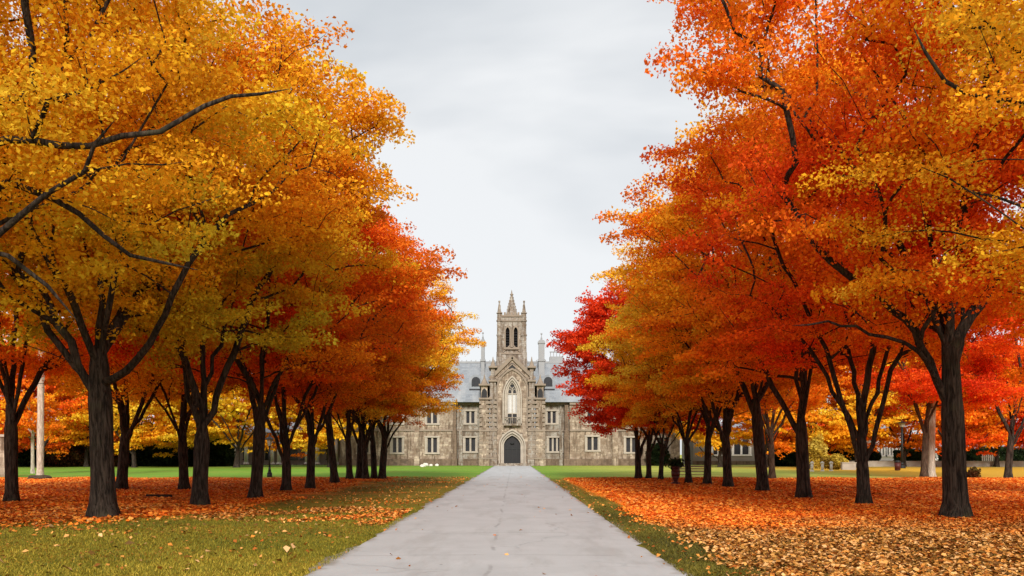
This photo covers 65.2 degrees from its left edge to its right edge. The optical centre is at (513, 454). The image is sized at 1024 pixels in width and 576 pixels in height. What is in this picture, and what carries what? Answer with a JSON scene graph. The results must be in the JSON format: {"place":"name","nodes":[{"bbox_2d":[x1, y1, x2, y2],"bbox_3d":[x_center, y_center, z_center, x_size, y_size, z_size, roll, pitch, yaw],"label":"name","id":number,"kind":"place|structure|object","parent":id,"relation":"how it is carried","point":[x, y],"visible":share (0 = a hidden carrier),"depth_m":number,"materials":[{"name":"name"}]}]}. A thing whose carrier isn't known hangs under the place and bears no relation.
{"place":"outdoors","nodes":[
{"label":"outdoors","id":0,"kind":"place"},
{"bbox_2d":[234,419,339,464],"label":"arcade building","id":1,"kind":"structure","parent":0,"point":[246,458],"depth_m":120.50,"materials":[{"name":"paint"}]},
{"bbox_2d":[265,449,268,459],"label":"window","id":2,"kind":"structure","parent":1,"relation":"in","point":[266,454],"depth_m":120.51,"materials":[{"name":"black glass"}]},
{"bbox_2d":[290,448,297,459],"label":"window","id":3,"kind":"structure","parent":1,"relation":"in","point":[293,451],"depth_m":120.51,"materials":[{"name":"grey glass"}]},
{"bbox_2d":[305,466,691,575],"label":"path","id":4,"kind":"structure","parent":0,"point":[554,537],"depth_m":14.64,"materials":[{"name":"concrete"}]},
{"bbox_2d":[0,496,1023,575],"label":"grass","id":5,"kind":"structure","parent":0,"point":[645,532],"depth_m":13.97,"materials":[{"name":"plant"}]},
{"bbox_2d":[0,455,1023,575],"bbox_3d":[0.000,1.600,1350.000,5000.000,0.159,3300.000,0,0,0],"label":"ground","id":6,"kind":"structure","parent":0,"point":[555,473],"depth_m":33.60,"materials":[{"name":"green plant"}]},
{"bbox_2d":[0,434,4,476],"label":"stone pier","id":7,"kind":"structure","parent":6,"relation":"on","point":[2,471],"depth_m":56.00,"materials":[{"name":"stone"}]},
{"bbox_2d":[0,179,43,359],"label":"maple tree","id":8,"kind":"object","parent":6,"relation":"on","point":[7,319],"visible":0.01,"depth_m":25.09,"materials":[{"name":"orange plant"}]},
{"bbox_2d":[0,377,48,452],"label":"maple tree","id":9,"kind":"object","parent":6,"relation":"on","point":[20,447],"visible":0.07,"depth_m":100.31,"materials":[{"name":"orange plant"}]},
{"bbox_2d":[18,447,36,466],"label":"bush","id":10,"kind":"object","parent":6,"relation":"on","point":[24,458],"visible":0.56,"depth_m":103.06,"materials":[{"name":"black plant"}]},
{"bbox_2d":[10,319,54,474],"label":"birch tree","id":11,"kind":"object","parent":6,"relation":"on","point":[40,431],"visible":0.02,"depth_m":54.99,"materials":[{"name":"beige plant"}]},
{"bbox_2d":[0,390,71,473],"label":"birch tree","id":12,"kind":"object","parent":6,"relation":"on","point":[28,423],"visible":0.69,"depth_m":66.53,"materials":[{"name":"orange plant"}]},
{"bbox_2d":[27,475,51,478],"bbox_3d":[-30.041,1.509,50.649,1.417,0.409,1.227,0,0,0],"label":"soil mound","id":13,"kind":"object","parent":6,"relation":"on","point":[38,476],"visible":0.66,"depth_m":50.32,"materials":[{"name":"brown soil"}]},
{"bbox_2d":[0,336,88,467],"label":"maple tree","id":14,"kind":"object","parent":6,"relation":"on","point":[26,441],"visible":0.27,"depth_m":94.51,"materials":[{"name":"orange plant"}]},
{"bbox_2d":[34,442,58,466],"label":"bush","id":15,"kind":"object","parent":6,"relation":"on","point":[46,461],"visible":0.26,"depth_m":104.86,"materials":[{"name":"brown plant"}]},
{"bbox_2d":[47,445,89,466],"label":"bush","id":16,"kind":"object","parent":6,"relation":"on","point":[74,456],"visible":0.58,"depth_m":102.98,"materials":[{"name":"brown plant"}]},
{"bbox_2d":[0,374,152,466],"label":"maple tree","id":17,"kind":"object","parent":6,"relation":"on","point":[78,436],"visible":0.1,"depth_m":98.33,"materials":[{"name":"orange plant"}]},
{"bbox_2d":[0,118,184,500],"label":"maple tree","id":18,"kind":"object","parent":6,"relation":"on","point":[19,363],"visible":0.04,"depth_m":27.10,"materials":[{"name":"orange plant"}]},
{"bbox_2d":[114,448,130,466],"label":"bush","id":19,"kind":"object","parent":6,"relation":"on","point":[115,460],"visible":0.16,"depth_m":104.05,"materials":[{"name":"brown plant"}]},
{"bbox_2d":[57,371,192,467],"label":"maple tree","id":20,"kind":"object","parent":6,"relation":"on","point":[149,437],"visible":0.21,"depth_m":94.85,"materials":[{"name":"orange plant"}]},
{"bbox_2d":[25,398,243,449],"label":"woods","id":21,"kind":"object","parent":6,"relation":"on","point":[50,440],"depth_m":136.88,"materials":[{"name":"orange plant"}]},
{"bbox_2d":[1,249,275,489],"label":"maple tree","id":22,"kind":"object","parent":6,"relation":"on","point":[123,454],"visible":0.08,"depth_m":34.55,"materials":[{"name":"orange plant"}]},
{"bbox_2d":[0,0,289,320],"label":"maple tree","id":23,"kind":"object","parent":6,"relation":"on","point":[81,92],"visible":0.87,"depth_m":12.76,"materials":[{"name":"orange plant"}]},
{"bbox_2d":[7,215,327,489],"bbox_3d":[-15.422,-5.317,36.472,14.142,14.351,12.403,-1,1,-21],"label":"maple tree","id":24,"kind":"object","parent":6,"relation":"on","point":[184,482],"visible":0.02,"depth_m":36.07,"materials":[{"name":"orange plant"}]},
{"bbox_2d":[129,438,234,465],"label":"hedge","id":25,"kind":"object","parent":6,"relation":"on","point":[221,455],"visible":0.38,"depth_m":106.45,"materials":[{"name":"green plant"}]},
{"bbox_2d":[116,391,255,466],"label":"maple tree","id":26,"kind":"object","parent":6,"relation":"on","point":[171,444],"visible":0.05,"depth_m":100.95,"materials":[{"name":"orange plant"}]},
{"bbox_2d":[0,0,391,517],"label":"maple tree","id":27,"kind":"object","parent":6,"relation":"on","point":[29,248],"visible":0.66,"depth_m":18.71,"materials":[{"name":"gold leaf"},{"name":"dark bark"}]},
{"bbox_2d":[0,2,421,505],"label":"maple tree","id":28,"kind":"object","parent":6,"relation":"on","point":[365,115],"visible":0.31,"depth_m":23.65,"materials":[{"name":"amber-gold leaf"},{"name":"dark bark"}]},
{"bbox_2d":[157,376,302,467],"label":"maple tree","id":29,"kind":"object","parent":6,"relation":"on","point":[236,436],"visible":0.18,"depth_m":97.46,"materials":[{"name":"yellow plant"}]},
{"bbox_2d":[49,134,467,497],"bbox_3d":[-8.566,-5.040,29.726,13.680,13.812,12.508,0,0,-4],"label":"maple tree","id":30,"kind":"object","parent":6,"relation":"on","point":[398,294],"visible":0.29,"depth_m":28.96,"materials":[{"name":"orange plant"}]},
{"bbox_2d":[265,435,273,476],"bbox_3d":[-17.151,0.128,56.140,0.610,3.005,0.610,0,0,-22],"label":"lamp post","id":31,"kind":"object","parent":6,"relation":"on","point":[269,442],"visible":0.98,"depth_m":56.05,"materials":[{"name":"metal"}]},
{"bbox_2d":[215,386,343,457],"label":"maple tree","id":32,"kind":"object","parent":6,"relation":"on","point":[305,435],"visible":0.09,"depth_m":101.99,"materials":[{"name":"orange plant"}]},
{"bbox_2d":[164,165,449,490],"bbox_3d":[-9.750,-5.352,34.892,13.964,14.444,10.190,0,0,-8],"label":"maple tree","id":33,"kind":"object","parent":6,"relation":"on","point":[286,440],"visible":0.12,"depth_m":34.65,"materials":[{"name":"orange plant"}]},
{"bbox_2d":[210,215,428,488],"bbox_3d":[-9.838,-5.018,38.169,11.882,13.827,12.744,0,0,-10],"label":"maple tree","id":34,"kind":"object","parent":6,"relation":"on","point":[312,442],"visible":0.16,"depth_m":37.89,"materials":[{"name":"red plant"}]},
{"bbox_2d":[270,404,382,466],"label":"maple tree","id":35,"kind":"object","parent":6,"relation":"on","point":[321,439],"visible":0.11,"depth_m":96.36,"materials":[{"name":"yellow plant"}]},
{"bbox_2d":[254,245,454,483],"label":"maple tree","id":36,"kind":"object","parent":6,"relation":"on","point":[404,360],"visible":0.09,"depth_m":42.17,"materials":[{"name":"orange plant"}]},
{"bbox_2d":[278,253,448,478],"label":"maple tree","id":37,"kind":"object","parent":6,"relation":"on","point":[348,453],"visible":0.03,"depth_m":48.28,"materials":[{"name":"orange plant"}]},
{"bbox_2d":[303,287,463,478],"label":"maple tree","id":38,"kind":"object","parent":6,"relation":"on","point":[365,438],"visible":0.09,"depth_m":49.90,"materials":[{"name":"orange plant"}]},
{"bbox_2d":[318,286,465,477],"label":"maple tree","id":39,"kind":"object","parent":6,"relation":"on","point":[358,474],"visible":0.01,"depth_m":50.62,"materials":[{"name":"rust leaf"},{"name":"dark bark"}]},
{"bbox_2d":[333,306,461,478],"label":"maple tree","id":40,"kind":"object","parent":6,"relation":"on","point":[373,446],"visible":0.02,"depth_m":51.48,"materials":[{"name":"rust leaf"},{"name":"dark bark"}]},
{"bbox_2d":[324,249,486,478],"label":"maple tree","id":41,"kind":"object","parent":6,"relation":"on","point":[410,398],"visible":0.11,"depth_m":48.37,"materials":[{"name":"orange plant"}]},
{"bbox_2d":[339,290,680,465],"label":"stone hall","id":42,"kind":"structure","parent":6,"relation":"on","point":[515,405],"depth_m":114.00,"materials":[{"name":"beige stone"}]},
{"bbox_2d":[356,436,370,453],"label":"window","id":43,"kind":"structure","parent":42,"relation":"in","point":[368,448],"depth_m":113.95,"materials":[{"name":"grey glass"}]},
{"bbox_2d":[390,436,404,453],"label":"window","id":44,"kind":"structure","parent":42,"relation":"in","point":[397,442],"depth_m":114.07,"materials":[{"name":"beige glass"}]},
{"bbox_2d":[424,407,439,424],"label":"window","id":45,"kind":"structure","parent":42,"relation":"in","point":[433,420],"depth_m":114.09,"materials":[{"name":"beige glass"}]},
{"bbox_2d":[424,436,439,453],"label":"window","id":46,"kind":"structure","parent":42,"relation":"in","point":[431,442],"depth_m":114.07,"materials":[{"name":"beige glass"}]},
{"bbox_2d":[462,436,477,452],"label":"window","id":47,"kind":"structure","parent":42,"relation":"in","point":[470,443],"depth_m":114.96,"materials":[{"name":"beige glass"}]},
{"bbox_2d":[463,410,476,424],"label":"window","id":48,"kind":"structure","parent":42,"relation":"in","point":[470,416],"depth_m":114.96,"materials":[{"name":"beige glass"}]},
{"bbox_2d":[502,433,521,462],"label":"door","id":49,"kind":"structure","parent":42,"relation":"in","point":[512,447],"depth_m":112.93,"materials":[{"name":"grey wood"}]},
{"bbox_2d":[508,380,518,423],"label":"window","id":50,"kind":"structure","parent":42,"relation":"in","point":[512,395],"depth_m":112.82,"materials":[{"name":"white glass"}]},
{"bbox_2d":[545,410,558,424],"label":"window","id":51,"kind":"structure","parent":42,"relation":"in","point":[551,416],"depth_m":114.96,"materials":[{"name":"beige glass"}]},
{"bbox_2d":[546,436,563,452],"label":"window","id":52,"kind":"structure","parent":42,"relation":"in","point":[552,441],"depth_m":114.96,"materials":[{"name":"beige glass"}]},
{"bbox_2d":[585,435,600,451],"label":"window","id":53,"kind":"structure","parent":42,"relation":"in","point":[592,442],"depth_m":114.26,"materials":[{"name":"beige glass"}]},
{"bbox_2d":[585,409,600,424],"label":"window","id":54,"kind":"structure","parent":42,"relation":"in","point":[588,414],"depth_m":114.01,"materials":[{"name":"clear glass"}]},
{"bbox_2d":[623,436,634,453],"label":"window","id":55,"kind":"structure","parent":42,"relation":"in","point":[629,441],"depth_m":114.07,"materials":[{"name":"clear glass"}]},
{"bbox_2d":[656,436,670,453],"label":"window","id":56,"kind":"structure","parent":42,"relation":"in","point":[669,449],"depth_m":113.95,"materials":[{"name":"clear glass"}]},
{"bbox_2d":[0,475,1023,575],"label":"fallen leaves","id":57,"kind":"object","parent":6,"relation":"on","point":[56,508],"depth_m":20.53,"materials":[{"name":"plant"}]},
{"bbox_2d":[546,280,721,478],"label":"maple tree","id":58,"kind":"object","parent":6,"relation":"on","point":[597,313],"visible":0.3,"depth_m":49.57,"materials":[{"name":"red plant"}]},
{"bbox_2d":[555,309,722,477],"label":"maple tree","id":59,"kind":"object","parent":6,"relation":"on","point":[649,438],"visible":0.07,"depth_m":49.82,"materials":[{"name":"red plant"}]},
{"bbox_2d":[590,333,698,478],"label":"maple tree","id":60,"kind":"object","parent":6,"relation":"on","point":[661,424],"visible":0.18,"depth_m":48.17,"materials":[{"name":"red plant"}]},
{"bbox_2d":[576,298,735,482],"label":"maple tree","id":61,"kind":"object","parent":6,"relation":"on","point":[642,411],"visible":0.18,"depth_m":43.44,"materials":[{"name":"orange plant"}]},
{"bbox_2d":[645,441,669,465],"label":"bush","id":62,"kind":"object","parent":6,"relation":"on","point":[655,455],"visible":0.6,"depth_m":111.23,"materials":[{"name":"green plant"}]},
{"bbox_2d":[665,457,690,483],"bbox_3d":[8.594,0.876,42.155,1.443,1.488,1.143,0,0,0],"label":"garden urn","id":63,"kind":"object","parent":6,"relation":"on","point":[675,464],"visible":1,"depth_m":41.94,"materials":[{"name":"red paint"}]},
{"bbox_2d":[680,466,703,474],"bbox_3d":[10.273,1.135,46.452,2.100,0.970,0.650,0,0,0],"label":"park bench","id":64,"kind":"object","parent":6,"relation":"on","point":[694,469],"visible":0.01,"depth_m":46.68,"materials":[{"name":"brown wood"}]},
{"bbox_2d":[602,252,815,483],"bbox_3d":[11.179,-4.556,43.227,10.787,12.772,11.771,0,0,28],"label":"maple tree","id":65,"kind":"object","parent":6,"relation":"on","point":[707,479],"visible":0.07,"depth_m":42.01,"materials":[{"name":"orange plant"}]},
{"bbox_2d":[590,207,836,486],"bbox_3d":[10.524,-5.373,39.246,13.326,14.529,14.192,0,0,4],"label":"maple tree","id":66,"kind":"object","parent":6,"relation":"on","point":[725,429],"visible":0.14,"depth_m":38.31,"materials":[{"name":"orange plant"}]},
{"bbox_2d":[682,422,754,464],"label":"stone wing","id":67,"kind":"structure","parent":6,"relation":"on","point":[742,455],"depth_m":122.00,"materials":[{"name":"tan stone"},{"name":"blue grey slate"},{"name":"dark glass"}]},
{"bbox_2d":[711,437,717,455],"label":"window","id":68,"kind":"structure","parent":67,"relation":"in","point":[715,452],"depth_m":122.17,"materials":[{"name":"clear glass"}]},
{"bbox_2d":[732,434,751,455],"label":"window","id":69,"kind":"structure","parent":67,"relation":"in","point":[737,450],"depth_m":122.29,"materials":[{"name":"clear glass"}]},
{"bbox_2d":[668,403,780,466],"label":"maple tree","id":70,"kind":"object","parent":6,"relation":"on","point":[715,441],"visible":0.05,"depth_m":100.62,"materials":[{"name":"orange plant"}]},
{"bbox_2d":[601,114,914,490],"bbox_3d":[10.991,-6.079,34.864,15.991,15.916,14.219,2,-1,-32],"label":"maple tree","id":71,"kind":"object","parent":6,"relation":"on","point":[762,482],"visible":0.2,"depth_m":34.14,"materials":[{"name":"orange plant"}]},
{"bbox_2d":[721,385,832,467],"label":"maple tree","id":72,"kind":"object","parent":6,"relation":"on","point":[785,445],"visible":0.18,"depth_m":95.05,"materials":[{"name":"orange plant"}]},
{"bbox_2d":[720,314,856,477],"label":"maple tree","id":73,"kind":"object","parent":6,"relation":"on","point":[813,400],"visible":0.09,"depth_m":51.39,"materials":[{"name":"brown plant"}]},
{"bbox_2d":[768,440,808,465],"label":"hedge","id":74,"kind":"object","parent":6,"relation":"on","point":[789,459],"visible":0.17,"depth_m":106.54,"materials":[{"name":"green plant"}]},
{"bbox_2d":[592,91,997,497],"bbox_3d":[10.992,-5.673,30.298,13.642,15.134,16.270,-2,-1,-19],"label":"maple tree","id":75,"kind":"object","parent":6,"relation":"on","point":[734,359],"visible":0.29,"depth_m":29.39,"materials":[{"name":"orange plant"}]},
{"bbox_2d":[737,364,885,460],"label":"maple tree","id":76,"kind":"object","parent":6,"relation":"on","point":[847,388],"visible":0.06,"depth_m":98.46,"materials":[{"name":"orange plant"}]},
{"bbox_2d":[810,461,813,471],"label":"stone post","id":77,"kind":"object","parent":6,"relation":"on","point":[811,463],"visible":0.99,"depth_m":74.30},
{"bbox_2d":[808,434,828,468],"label":"bush","id":78,"kind":"object","parent":6,"relation":"on","point":[816,450],"visible":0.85,"depth_m":89.56,"materials":[{"name":"yellow plant"}]},
{"bbox_2d":[820,461,824,470],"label":"stone post","id":79,"kind":"object","parent":6,"relation":"on","point":[822,465],"visible":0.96,"depth_m":74.31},
{"bbox_2d":[639,10,1022,503],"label":"maple tree","id":80,"kind":"object","parent":6,"relation":"on","point":[738,124],"visible":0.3,"depth_m":23.59,"materials":[{"name":"orange plant"}]},
{"bbox_2d":[829,461,832,470],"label":"stone post","id":81,"kind":"object","parent":6,"relation":"on","point":[831,465],"visible":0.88,"depth_m":74.33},
{"bbox_2d":[644,0,1023,518],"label":"maple tree","id":82,"kind":"object","parent":6,"relation":"on","point":[816,69],"visible":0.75,"depth_m":18.11,"materials":[{"name":"orange plant"}]},
{"bbox_2d":[819,453,848,469],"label":"bush","id":83,"kind":"object","parent":6,"relation":"on","point":[835,459],"visible":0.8,"depth_m":83.58,"materials":[{"name":"yellow plant"}]},
{"bbox_2d":[827,448,854,460],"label":"bush","id":84,"kind":"object","parent":6,"relation":"on","point":[851,456],"visible":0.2,"depth_m":106.42,"materials":[{"name":"green plant"}]},
{"bbox_2d":[840,462,856,469],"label":"garden wall","id":85,"kind":"structure","parent":6,"relation":"on","point":[848,465],"depth_m":82.00,"materials":[{"name":"stone"}]},
{"bbox_2d":[772,357,939,465],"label":"maple tree","id":86,"kind":"object","parent":6,"relation":"on","point":[838,423],"visible":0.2,"depth_m":93.79,"materials":[{"name":"orange plant"}]},
{"bbox_2d":[867,445,881,460],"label":"bush","id":87,"kind":"object","parent":6,"relation":"on","point":[875,456],"visible":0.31,"depth_m":111.09,"materials":[{"name":"green plant"}]},
{"bbox_2d":[778,404,1004,448],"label":"woods","id":88,"kind":"object","parent":6,"relation":"on","point":[936,435],"visible":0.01,"depth_m":150.71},
{"bbox_2d":[894,460,900,469],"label":"litter bin","id":89,"kind":"object","parent":6,"relation":"on","point":[897,464],"visible":1,"depth_m":79.78,"materials":[{"name":"red paint"}]},
{"bbox_2d":[897,420,907,467],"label":"lamp post","id":90,"kind":"object","parent":6,"relation":"on","point":[901,424],"visible":0.84,"depth_m":91.30,"materials":[{"name":"metal"}]},
{"bbox_2d":[795,0,1023,327],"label":"maple tree","id":91,"kind":"object","parent":6,"relation":"on","point":[989,22],"visible":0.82,"depth_m":14.32,"materials":[{"name":"orange plant"}]},
{"bbox_2d":[893,448,935,460],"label":"hedge","id":92,"kind":"object","parent":6,"relation":"on","point":[915,455],"visible":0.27,"depth_m":117.08,"materials":[{"name":"green plant"}]},
{"bbox_2d":[866,380,968,466],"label":"maple tree","id":93,"kind":"object","parent":6,"relation":"on","point":[885,440],"visible":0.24,"depth_m":102.49,"materials":[{"name":"orange plant"}]},
{"bbox_2d":[816,461,1023,466],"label":"wall","id":94,"kind":"structure","parent":6,"relation":"on","point":[938,463],"depth_m":104.00,"materials":[{"name":"stone"}]},
{"bbox_2d":[839,259,1023,477],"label":"maple tree","id":95,"kind":"object","parent":6,"relation":"on","point":[909,388],"visible":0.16,"depth_m":51.80,"materials":[{"name":"brown plant"}]},
{"bbox_2d":[889,333,976,476],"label":"slim tree","id":96,"kind":"object","parent":6,"relation":"on","point":[931,455],"visible":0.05,"depth_m":54.96,"materials":[{"name":"red plant"}]},
{"bbox_2d":[870,334,1023,455],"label":"maple tree","id":97,"kind":"object","parent":6,"relation":"on","point":[974,435],"visible":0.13,"depth_m":95.60,"materials":[{"name":"orange plant"}]},
{"bbox_2d":[908,302,1023,477],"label":"maple tree","id":98,"kind":"object","parent":6,"relation":"on","point":[1001,347],"visible":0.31,"depth_m":51.39,"materials":[{"name":"red plant"}]},
{"bbox_2d":[967,467,980,477],"bbox_3d":[29.851,1.205,52.019,0.991,0.916,0.882,0,0,0],"label":"bush","id":99,"kind":"object","parent":6,"relation":"on","point":[973,472],"visible":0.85,"depth_m":51.80,"materials":[{"name":"brown plant"}]},
{"bbox_2d":[937,446,1023,460],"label":"hedge","id":100,"kind":"object","parent":6,"relation":"on","point":[1018,454],"visible":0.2,"depth_m":121.06,"materials":[{"name":"green plant"}]},
{"bbox_2d":[938,124,1023,385],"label":"maple tree","id":101,"kind":"object","parent":6,"relation":"on","point":[1016,333],"visible":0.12,"depth_m":27.35,"materials":[{"name":"red plant"}]},
{"bbox_2d":[982,454,992,460],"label":"picket fence","id":102,"kind":"object","parent":6,"relation":"on","point":[986,457],"visible":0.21,"depth_m":112.00,"materials":[{"name":"white paint"}]},
{"bbox_2d":[963,338,1023,466],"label":"maple tree","id":103,"kind":"object","parent":6,"relation":"on","point":[991,413],"visible":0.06,"depth_m":100.62,"materials":[{"name":"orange plant"}]},
{"bbox_2d":[982,353,1023,448],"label":"maple tree","id":104,"kind":"object","parent":6,"relation":"on","point":[1018,424],"visible":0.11,"depth_m":98.89,"materials":[{"name":"red plant"}]},
{"bbox_2d":[0,0,1023,454],"label":"sky","id":105,"kind":"structure","parent":0,"point":[529,120],"materials":[{"name":"white"}]},
{"bbox_2d":[868,425,900,460],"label":"pale house","id":106,"kind":"structure","parent":0,"point":[887,453],"depth_m":126.03,"materials":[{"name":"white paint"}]},
{"bbox_2d":[878,441,886,456],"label":"window","id":107,"kind":"structure","parent":106,"relation":"in","point":[883,451],"depth_m":126.07,"materials":[{"name":"clear glass"}]},
{"bbox_2d":[887,436,894,456],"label":"window","id":108,"kind":"structure","parent":106,"relation":"in","point":[890,450],"depth_m":126.07,"materials":[{"name":"clear glass"}]},
{"bbox_2d":[913,443,1021,460],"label":"pale house","id":109,"kind":"structure","parent":0,"point":[941,445],"depth_m":136.30,"materials":[{"name":"paint"}]}
]}

